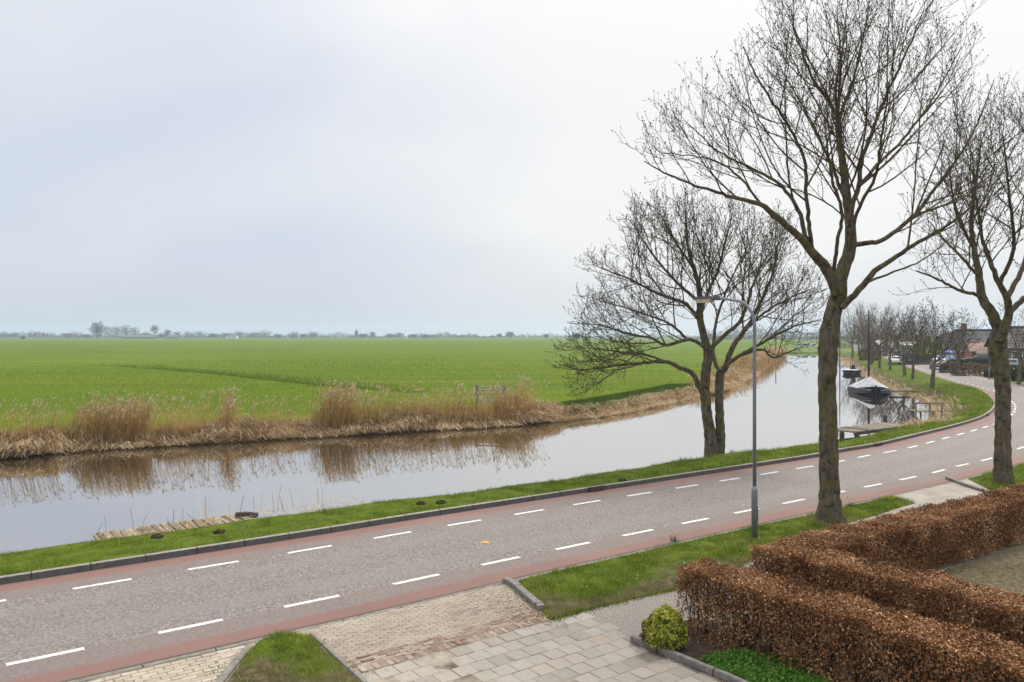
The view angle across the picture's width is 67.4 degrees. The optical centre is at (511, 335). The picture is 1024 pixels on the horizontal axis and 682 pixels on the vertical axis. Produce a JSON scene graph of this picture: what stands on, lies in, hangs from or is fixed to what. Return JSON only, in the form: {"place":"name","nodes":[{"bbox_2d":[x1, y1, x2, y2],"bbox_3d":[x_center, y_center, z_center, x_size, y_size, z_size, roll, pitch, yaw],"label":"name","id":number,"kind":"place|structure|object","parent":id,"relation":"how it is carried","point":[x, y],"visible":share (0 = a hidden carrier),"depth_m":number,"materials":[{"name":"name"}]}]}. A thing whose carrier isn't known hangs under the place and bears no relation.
{"place":"outdoors","nodes":[
{"label":"outdoors","id":0,"kind":"place"},
{"bbox_2d":[122,335,159,338],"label":"farm barn","id":1,"kind":"structure","parent":0,"point":[139,336],"depth_m":1130.58,"materials":[{"name":"white paint"}]},
{"bbox_2d":[89,645,244,681],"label":"brick paving","id":2,"kind":"structure","parent":0,"point":[194,666],"depth_m":10.63,"materials":[{"name":"brick"}]},
{"bbox_2d":[167,335,179,338],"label":"farm barn","id":3,"kind":"structure","parent":0,"point":[173,336],"depth_m":1130.82,"materials":[{"name":"white paint"}]},
{"bbox_2d":[0,353,940,553],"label":"water","id":4,"kind":"structure","parent":0,"point":[52,499],"depth_m":31.34,"materials":[{"name":"liquid"}]},
{"bbox_2d":[93,514,251,540],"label":"wooden jetty","id":5,"kind":"object","parent":4,"relation":"in","point":[127,532],"visible":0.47,"depth_m":18.53,"materials":[{"name":"brown wood"}]},
{"bbox_2d":[235,511,258,518],"bbox_3d":[-6.780,4.888,19.641,0.556,0.765,0.215,0,0,-7],"label":"mooring stump","id":6,"kind":"object","parent":4,"relation":"in","point":[238,515],"visible":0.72,"depth_m":19.59,"materials":[{"name":"brown wood"}]},
{"bbox_2d":[0,346,786,456],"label":"reed stalks","id":7,"kind":"object","parent":4,"relation":"on","point":[767,360],"visible":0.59,"depth_m":38.36,"materials":[{"name":"plant"}]},
{"bbox_2d":[842,365,861,373],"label":"boat","id":8,"kind":"object","parent":4,"relation":"on","point":[852,369],"visible":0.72,"depth_m":101.84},
{"bbox_2d":[848,311,888,395],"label":"covered boat","id":9,"kind":"object","parent":4,"relation":"on","point":[868,385],"visible":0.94,"depth_m":67.67,"materials":[{"name":"fabric"}]},
{"bbox_2d":[838,422,903,436],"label":"wooden jetty","id":10,"kind":"object","parent":4,"relation":"in","point":[858,430],"visible":0.72,"depth_m":39.39,"materials":[{"name":"brown wood"}]},
{"bbox_2d":[889,390,919,391],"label":"landing stage","id":11,"kind":"object","parent":4,"relation":"in","point":[902,391],"visible":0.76,"depth_m":66.87,"materials":[{"name":"brown wood"}]},
{"bbox_2d":[903,402,944,417],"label":"wooden jetty","id":12,"kind":"object","parent":4,"relation":"in","point":[916,410],"visible":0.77,"depth_m":48.01,"materials":[{"name":"grey wood"}]},
{"bbox_2d":[0,342,1023,681],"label":"road","id":13,"kind":"structure","parent":0,"point":[250,592],"depth_m":15.93,"materials":[{"name":"asphalt"}]},
{"bbox_2d":[0,342,994,584],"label":"kerb","id":14,"kind":"structure","parent":13,"relation":"on","point":[51,572],"depth_m":18.87,"materials":[{"name":"concrete"}]},
{"bbox_2d":[588,485,604,491],"bbox_3d":[2.531,4.575,22.956,0.620,0.115,0.098,0,0,-34],"label":"storm drain","id":15,"kind":"object","parent":14,"relation":"on","point":[597,488],"visible":1,"depth_m":22.92,"materials":[{"name":"metal"}]},
{"bbox_2d":[0,356,1023,665],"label":"road marking","id":16,"kind":"object","parent":13,"relation":"on","point":[434,574],"visible":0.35,"depth_m":15.71,"materials":[{"name":"paint"}]},
{"bbox_2d":[901,352,915,363],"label":"blue van","id":17,"kind":"object","parent":13,"relation":"on","point":[907,359],"visible":0.34,"depth_m":121.79,"materials":[{"name":"paint"}]},
{"bbox_2d":[936,355,954,365],"bbox_3d":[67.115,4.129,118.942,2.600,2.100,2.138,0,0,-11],"label":"car","id":18,"kind":"object","parent":13,"relation":"on","point":[946,358],"visible":0.07,"depth_m":118.31,"materials":[{"name":"white paint"}]},
{"bbox_2d":[0,336,1023,681],"bbox_3d":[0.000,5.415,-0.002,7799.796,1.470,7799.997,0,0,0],"label":"ground","id":19,"kind":"structure","parent":0,"point":[38,352],"depth_m":123.43,"materials":[{"name":"green plant"}]},
{"bbox_2d":[87,321,105,338],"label":"distant tree","id":20,"kind":"object","parent":19,"relation":"on","point":[97,327],"visible":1,"depth_m":1088.06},
{"bbox_2d":[63,390,160,448],"bbox_3d":[-18.521,3.851,35.636,4.298,2.588,2.525,0,0,-24],"label":"reed clump","id":21,"kind":"object","parent":19,"relation":"on","point":[125,422],"visible":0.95,"depth_m":35.44,"materials":[{"name":"plant"}]},
{"bbox_2d":[118,325,133,334],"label":"distant tree","id":22,"kind":"object","parent":19,"relation":"on","point":[123,329],"visible":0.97,"depth_m":1149.02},
{"bbox_2d":[150,325,158,338],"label":"distant tree","id":23,"kind":"object","parent":19,"relation":"on","point":[155,327],"visible":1,"depth_m":1109.54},
{"bbox_2d":[208,385,248,441],"bbox_3d":[-13.943,3.782,37.922,1.883,2.723,2.367,0,0,-26],"label":"reed clump","id":24,"kind":"object","parent":19,"relation":"on","point":[227,415],"visible":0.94,"depth_m":37.59,"materials":[{"name":"plant"}]},
{"bbox_2d":[0,331,497,337],"bbox_3d":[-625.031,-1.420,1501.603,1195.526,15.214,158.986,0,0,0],"label":"distant wood","id":25,"kind":"object","parent":19,"relation":"on","point":[350,336],"visible":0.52,"depth_m":1492.14,"materials":[{"name":"plant"}]},
{"bbox_2d":[227,626,364,681],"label":"verge grass","id":26,"kind":"structure","parent":19,"relation":"on","point":[280,634],"depth_m":10.97,"materials":[{"name":"plant"}]},
{"bbox_2d":[306,378,377,435],"bbox_3d":[-8.881,3.714,40.460,3.800,2.863,2.632,0,0,-18],"label":"reed clump","id":27,"kind":"object","parent":19,"relation":"on","point":[334,414],"visible":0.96,"depth_m":40.12,"materials":[{"name":"plant"}]},
{"bbox_2d":[0,354,743,435],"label":"meadow grass","id":28,"kind":"structure","parent":19,"relation":"on","point":[321,376],"depth_m":79.92,"materials":[{"name":"plant"}]},
{"bbox_2d":[0,368,760,458],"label":"straw","id":29,"kind":"object","parent":19,"relation":"on","point":[17,447],"visible":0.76,"depth_m":39.25,"materials":[{"name":"plant"}]},
{"bbox_2d":[0,346,785,427],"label":"reed plumes","id":30,"kind":"object","parent":19,"relation":"on","point":[252,408],"visible":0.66,"depth_m":38.03,"materials":[{"name":"plant"}]},
{"bbox_2d":[100,364,695,415],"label":"rank grass","id":31,"kind":"structure","parent":19,"relation":"on","point":[620,396],"depth_m":62.86,"materials":[{"name":"plant"}]},
{"bbox_2d":[359,380,474,433],"bbox_3d":[-5.167,3.818,42.189,6.949,2.655,2.378,0,0,-26],"label":"reed clump","id":32,"kind":"object","parent":19,"relation":"on","point":[429,405],"visible":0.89,"depth_m":42.15,"materials":[{"name":"plant"}]},
{"bbox_2d":[475,384,505,409],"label":"field gate","id":33,"kind":"structure","parent":19,"relation":"on","point":[477,390],"depth_m":48.80,"materials":[{"name":"grey wood"}]},
{"bbox_2d":[0,352,993,575],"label":"verge","id":34,"kind":"structure","parent":19,"relation":"on","point":[921,378],"depth_m":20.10,"materials":[{"name":"plant"}]},
{"bbox_2d":[150,533,163,538],"bbox_3d":[-8.005,4.545,17.326,0.305,0.155,0.251,0,0,0],"label":"molehill","id":35,"kind":"object","parent":34,"relation":"on","point":[156,536],"visible":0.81,"depth_m":17.27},
{"bbox_2d":[94,485,352,535],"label":"dead stalks","id":36,"kind":"object","parent":34,"relation":"on","point":[232,507],"visible":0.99,"depth_m":19.70,"materials":[{"name":"plant"}]},
{"bbox_2d":[97,497,371,537],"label":"dead grass","id":37,"kind":"structure","parent":34,"relation":"on","point":[241,517],"depth_m":19.47,"materials":[{"name":"plant"}]},
{"bbox_2d":[544,177,847,456],"bbox_3d":[7.293,-0.698,30.119,12.180,10.921,8.754,0,0,0],"label":"ash tree","id":38,"kind":"object","parent":34,"relation":"on","point":[714,441],"visible":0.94,"depth_m":29.57,"materials":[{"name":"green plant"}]},
{"bbox_2d":[840,307,866,357],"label":"street tree","id":39,"kind":"object","parent":34,"relation":"on","point":[851,342],"visible":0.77,"depth_m":161.95,"materials":[{"name":"brown plant"}]},
{"bbox_2d":[841,303,877,353],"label":"street tree","id":40,"kind":"object","parent":34,"relation":"on","point":[858,339],"visible":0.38,"depth_m":179.31,"materials":[{"name":"brown plant"}]},
{"bbox_2d":[843,299,881,350],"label":"street tree","id":41,"kind":"object","parent":34,"relation":"on","point":[859,321],"visible":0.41,"depth_m":186.03,"materials":[{"name":"brown plant"}]},
{"bbox_2d":[858,348,878,360],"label":"shrub","id":42,"kind":"object","parent":34,"relation":"on","point":[861,354],"visible":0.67,"depth_m":139.58,"materials":[{"name":"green plant"}]},
{"bbox_2d":[850,304,890,364],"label":"street tree","id":43,"kind":"object","parent":34,"relation":"on","point":[870,332],"visible":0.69,"depth_m":121.33,"materials":[{"name":"brown plant"}]},
{"bbox_2d":[851,300,889,362],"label":"street tree","id":44,"kind":"object","parent":34,"relation":"on","point":[872,351],"visible":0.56,"depth_m":125.60,"materials":[{"name":"brown plant"}]},
{"bbox_2d":[862,346,889,355],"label":"shrub","id":45,"kind":"object","parent":34,"relation":"on","point":[884,354],"visible":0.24,"depth_m":168.97,"materials":[{"name":"green plant"}]},
{"bbox_2d":[858,308,896,367],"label":"street tree","id":46,"kind":"object","parent":34,"relation":"on","point":[880,351],"visible":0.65,"depth_m":107.82,"materials":[{"name":"brown plant"}]},
{"bbox_2d":[872,308,915,369],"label":"street tree","id":47,"kind":"object","parent":34,"relation":"on","point":[891,351],"visible":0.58,"depth_m":101.34,"materials":[{"name":"brown plant"}]},
{"bbox_2d":[888,356,901,364],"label":"white car","id":48,"kind":"object","parent":34,"relation":"on","point":[895,360],"visible":0.62,"depth_m":117.86,"materials":[{"name":"paint"}]},
{"bbox_2d":[870,306,932,374],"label":"street tree","id":49,"kind":"object","parent":34,"relation":"on","point":[902,359],"visible":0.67,"depth_m":87.51,"materials":[{"name":"brown plant"}]},
{"bbox_2d":[840,356,968,427],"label":"straw","id":50,"kind":"object","parent":34,"relation":"on","point":[845,360],"visible":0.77,"depth_m":61.31,"materials":[{"name":"plant"}]},
{"bbox_2d":[887,308,943,378],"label":"street tree","id":51,"kind":"object","parent":34,"relation":"on","point":[913,362],"visible":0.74,"depth_m":79.54,"materials":[{"name":"brown plant"}]},
{"bbox_2d":[900,296,976,387],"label":"street tree","id":52,"kind":"object","parent":34,"relation":"on","point":[933,365],"visible":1,"depth_m":67.67,"materials":[{"name":"brown plant"}]},
{"bbox_2d":[486,373,549,423],"bbox_3d":[0.378,3.674,45.219,4.051,2.942,3.899,0,0,0],"label":"reed clump","id":53,"kind":"object","parent":19,"relation":"on","point":[513,406],"visible":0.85,"depth_m":44.91,"materials":[{"name":"plant"}]},
{"bbox_2d":[67,462,1023,681],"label":"paving bed","id":54,"kind":"object","parent":19,"relation":"on","point":[446,655],"visible":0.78,"depth_m":11.24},
{"bbox_2d":[216,645,253,681],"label":"verge kerb","id":55,"kind":"structure","parent":54,"relation":"on","point":[227,672],"depth_m":10.73,"materials":[{"name":"concrete"}]},
{"bbox_2d":[310,633,367,681],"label":"verge kerb","id":56,"kind":"structure","parent":54,"relation":"on","point":[325,646],"depth_m":11.00,"materials":[{"name":"concrete"}]},
{"bbox_2d":[252,580,535,659],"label":"brick paving","id":57,"kind":"structure","parent":54,"relation":"on","point":[483,613],"depth_m":12.45,"materials":[{"name":"brick"}]},
{"bbox_2d":[201,583,545,681],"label":"weeds","id":58,"kind":"object","parent":57,"relation":"on","point":[354,662],"visible":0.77,"depth_m":11.01,"materials":[{"name":"green plant"}]},
{"bbox_2d":[502,577,545,610],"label":"verge kerb","id":59,"kind":"structure","parent":57,"relation":"on","point":[526,594],"depth_m":13.62,"materials":[{"name":"concrete"}]},
{"bbox_2d":[344,610,562,673],"bbox_3d":[-0.730,4.671,11.875,4.786,0.077,0.503,0,0,-36],"label":"brick border","id":60,"kind":"object","parent":54,"relation":"on","point":[458,640],"visible":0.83,"depth_m":11.67,"materials":[{"name":"brick"}]},
{"bbox_2d":[68,470,992,681],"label":"edge band","id":61,"kind":"object","parent":54,"relation":"on","point":[211,650],"visible":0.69,"depth_m":12.75,"materials":[{"name":"asphalt"}]},
{"bbox_2d":[766,541,1023,679],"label":"beech hedge","id":62,"kind":"object","parent":54,"relation":"on","point":[970,602],"visible":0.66,"depth_m":11.37,"materials":[{"name":"brown plant"}]},
{"bbox_2d":[432,333,804,337],"bbox_3d":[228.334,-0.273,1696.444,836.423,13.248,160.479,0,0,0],"label":"distant wood","id":63,"kind":"object","parent":19,"relation":"on","point":[542,335],"visible":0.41,"depth_m":1689.26,"materials":[{"name":"plant"}]},
{"bbox_2d":[518,494,914,618],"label":"verge","id":64,"kind":"structure","parent":19,"relation":"on","point":[554,600],"depth_m":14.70,"materials":[{"name":"plant"}]},
{"bbox_2d":[539,560,749,621],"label":"weeds","id":65,"kind":"object","parent":64,"relation":"on","point":[548,612],"visible":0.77,"depth_m":13.16,"materials":[{"name":"green plant"}]},
{"bbox_2d":[693,296,757,537],"bbox_3d":[4.987,1.907,17.983,0.200,5.685,1.778,0,0,-36],"label":"street lamp","id":66,"kind":"object","parent":64,"relation":"on","point":[754,490],"visible":0.96,"depth_m":17.28,"materials":[{"name":"metal"}]},
{"bbox_2d":[612,0,1023,523],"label":"ash tree","id":67,"kind":"object","parent":64,"relation":"on","point":[829,508],"visible":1,"depth_m":19.05,"materials":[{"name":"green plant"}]},
{"bbox_2d":[692,323,905,339],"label":"distant wood","id":68,"kind":"object","parent":19,"relation":"on","point":[759,333],"visible":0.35,"depth_m":890.80,"materials":[{"name":"plant"}]},
{"bbox_2d":[840,336,861,348],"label":"shrub","id":69,"kind":"object","parent":19,"relation":"on","point":[848,341],"visible":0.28,"depth_m":239.98,"materials":[{"name":"green plant"}]},
{"bbox_2d":[867,300,906,352],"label":"street tree","id":70,"kind":"object","parent":19,"relation":"on","point":[889,315],"visible":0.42,"depth_m":178.34,"materials":[{"name":"brown plant"}]},
{"bbox_2d":[881,302,918,349],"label":"street tree","id":71,"kind":"object","parent":19,"relation":"on","point":[898,322],"visible":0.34,"depth_m":161.96,"materials":[{"name":"brown plant"}]},
{"bbox_2d":[914,342,939,360],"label":"shrub","id":72,"kind":"object","parent":19,"relation":"on","point":[925,349],"visible":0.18,"depth_m":139.31,"materials":[{"name":"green plant"}]},
{"bbox_2d":[920,336,949,357],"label":"shrub","id":73,"kind":"object","parent":19,"relation":"on","point":[937,347],"visible":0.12,"depth_m":135.07,"materials":[{"name":"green plant"}]},
{"bbox_2d":[876,543,1023,677],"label":"garden bed","id":74,"kind":"object","parent":19,"relation":"on","point":[1009,556],"visible":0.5,"depth_m":15.12,"materials":[{"name":"soil"}]},
{"bbox_2d":[747,482,1023,613],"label":"beech hedge","id":75,"kind":"object","parent":74,"relation":"on","point":[953,524],"visible":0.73,"depth_m":15.16,"materials":[{"name":"brown plant"}]},
{"bbox_2d":[875,559,1023,681],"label":"dead stalks","id":76,"kind":"object","parent":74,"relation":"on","point":[986,576],"visible":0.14,"depth_m":14.81,"materials":[{"name":"plant"}]},
{"bbox_2d":[936,310,985,371],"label":"street tree","id":77,"kind":"object","parent":19,"relation":"on","point":[960,346],"visible":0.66,"depth_m":98.08,"materials":[{"name":"brown plant"}]},
{"bbox_2d":[946,323,991,358],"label":"brick house","id":78,"kind":"structure","parent":19,"relation":"on","point":[982,337],"depth_m":121.19,"materials":[{"name":"brick"}]},
{"bbox_2d":[962,341,982,367],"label":"brick porch","id":79,"kind":"object","parent":19,"relation":"on","point":[977,345],"visible":0.49,"depth_m":112.92,"materials":[{"name":"red brick"}]},
{"bbox_2d":[966,331,989,378],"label":"street lamp","id":80,"kind":"object","parent":19,"relation":"on","point":[989,360],"visible":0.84,"depth_m":81.00,"materials":[{"name":"metal"}]},
{"bbox_2d":[974,341,986,366],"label":"brick house","id":81,"kind":"structure","parent":19,"relation":"on","point":[982,350],"depth_m":110.90,"materials":[{"name":"red brick"}]},
{"bbox_2d":[965,370,1023,384],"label":"verge","id":82,"kind":"structure","parent":19,"relation":"on","point":[1022,383],"depth_m":77.32,"materials":[{"name":"green plant"}]},
{"bbox_2d":[896,300,935,352],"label":"street tree","id":83,"kind":"object","parent":82,"relation":"on","point":[914,320],"visible":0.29,"depth_m":151.93,"materials":[{"name":"brown plant"}]},
{"bbox_2d":[906,355,933,364],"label":"garden fence","id":84,"kind":"object","parent":82,"relation":"on","point":[922,362],"visible":0.3,"depth_m":121.98,"materials":[{"name":"brown wood"}]},
{"bbox_2d":[906,308,942,348],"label":"street tree","id":85,"kind":"object","parent":82,"relation":"on","point":[927,324],"visible":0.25,"depth_m":147.55,"materials":[{"name":"brown plant"}]},
{"bbox_2d":[945,359,971,369],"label":"garden hedge","id":86,"kind":"object","parent":82,"relation":"on","point":[962,360],"visible":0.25,"depth_m":102.62,"materials":[{"name":"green plant"}]},
{"bbox_2d":[938,362,991,375],"bbox_3d":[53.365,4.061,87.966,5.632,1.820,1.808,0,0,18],"label":"garden hedge","id":87,"kind":"object","parent":82,"relation":"on","point":[955,370],"visible":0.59,"depth_m":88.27,"materials":[{"name":"brown plant"}]},
{"bbox_2d":[984,370,993,378],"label":"garden hedge","id":88,"kind":"object","parent":82,"relation":"on","point":[991,374],"visible":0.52,"depth_m":84.69,"materials":[{"name":"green plant"}]},
{"bbox_2d":[983,303,1023,384],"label":"street tree","id":89,"kind":"object","parent":82,"relation":"on","point":[1020,363],"visible":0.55,"depth_m":73.64,"materials":[{"name":"brown plant"}]},
{"bbox_2d":[1010,369,1023,380],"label":"garden hedge","id":90,"kind":"object","parent":82,"relation":"on","point":[1014,375],"visible":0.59,"depth_m":77.83,"materials":[{"name":"green plant"}]},
{"bbox_2d":[1010,364,1023,371],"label":"garden hedge","id":91,"kind":"object","parent":82,"relation":"on","point":[1014,366],"visible":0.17,"depth_m":83.23,"materials":[{"name":"green plant"}]},
{"bbox_2d":[968,462,1023,489],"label":"verge","id":92,"kind":"structure","parent":19,"relation":"on","point":[998,486],"depth_m":24.08,"materials":[{"name":"plant"}]},
{"bbox_2d":[888,69,1023,483],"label":"ash tree","id":93,"kind":"object","parent":92,"relation":"on","point":[1002,472],"visible":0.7,"depth_m":23.74,"materials":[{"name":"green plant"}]},
{"bbox_2d":[984,326,1023,369],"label":"brick house","id":94,"kind":"structure","parent":19,"relation":"on","point":[1010,344],"depth_m":100.83,"materials":[{"name":"brick"}]},
{"bbox_2d":[1009,359,1023,367],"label":"grey car","id":95,"kind":"object","parent":19,"relation":"on","point":[1013,361],"visible":0.09,"depth_m":91.24,"materials":[{"name":"paint"}]},
{"bbox_2d":[0,0,1023,335],"label":"sky","id":96,"kind":"structure","parent":0,"point":[282,167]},
{"bbox_2d":[360,612,718,681],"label":"concrete slab paving","id":97,"kind":"structure","parent":0,"point":[607,666],"depth_m":10.95,"materials":[{"name":"concrete"}]},
{"bbox_2d":[331,587,726,681],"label":"leaf litter","id":98,"kind":"object","parent":97,"relation":"on","point":[539,627],"visible":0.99,"depth_m":12.60,"materials":[{"name":"brown plant"}]},
{"bbox_2d":[630,635,748,681],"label":"garden kerb","id":99,"kind":"structure","parent":97,"relation":"on","point":[724,676],"depth_m":10.78,"materials":[{"name":"concrete"}]},
{"bbox_2d":[638,619,950,681],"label":"border soil","id":100,"kind":"structure","parent":0,"point":[694,649],"depth_m":11.39,"materials":[{"name":"soil"}]},
{"bbox_2d":[641,604,689,650],"bbox_3d":[2.298,4.338,11.438,0.753,0.628,0.725,0,0,0],"label":"bush","id":101,"kind":"object","parent":100,"relation":"on","point":[663,625],"visible":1,"depth_m":11.25,"materials":[{"name":"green plant"}]},
{"bbox_2d":[700,648,831,681],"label":"ground cover","id":102,"kind":"object","parent":100,"relation":"on","point":[738,668],"visible":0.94,"depth_m":10.61,"materials":[{"name":"green plant"}]},
{"bbox_2d":[688,623,851,681],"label":"fallen leaves","id":103,"kind":"object","parent":100,"relation":"on","point":[729,645],"visible":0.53,"depth_m":11.52,"materials":[{"name":"brown plant"}]},
{"bbox_2d":[674,555,1023,681],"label":"beech hedge","id":104,"kind":"object","parent":100,"relation":"on","point":[1000,663],"visible":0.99,"depth_m":10.20,"materials":[{"name":"brown plant"}]},
{"bbox_2d":[734,348,856,352],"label":"green bank","id":105,"kind":"structure","parent":0,"point":[807,350],"depth_m":226.28,"materials":[{"name":"plant"}]},
{"bbox_2d":[580,542,1013,681],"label":"path","id":106,"kind":"structure","parent":0,"point":[629,617],"depth_m":12.94,"materials":[{"name":"concrete"}]},
{"bbox_2d":[889,478,998,514],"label":"driveway","id":107,"kind":"structure","parent":0,"point":[940,494],"depth_m":22.42,"materials":[{"name":"concrete"}]},
{"bbox_2d":[945,476,984,491],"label":"verge kerb","id":108,"kind":"structure","parent":107,"relation":"on","point":[951,479],"depth_m":23.67,"materials":[{"name":"concrete"}]},
{"label":"footway","id":109,"kind":"structure","parent":0,"visible":0},
{"bbox_2d":[962,354,988,362],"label":"estate car","id":110,"kind":"object","parent":109,"relation":"on","point":[980,358],"visible":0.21,"depth_m":103.37,"materials":[{"name":"grey paint"}]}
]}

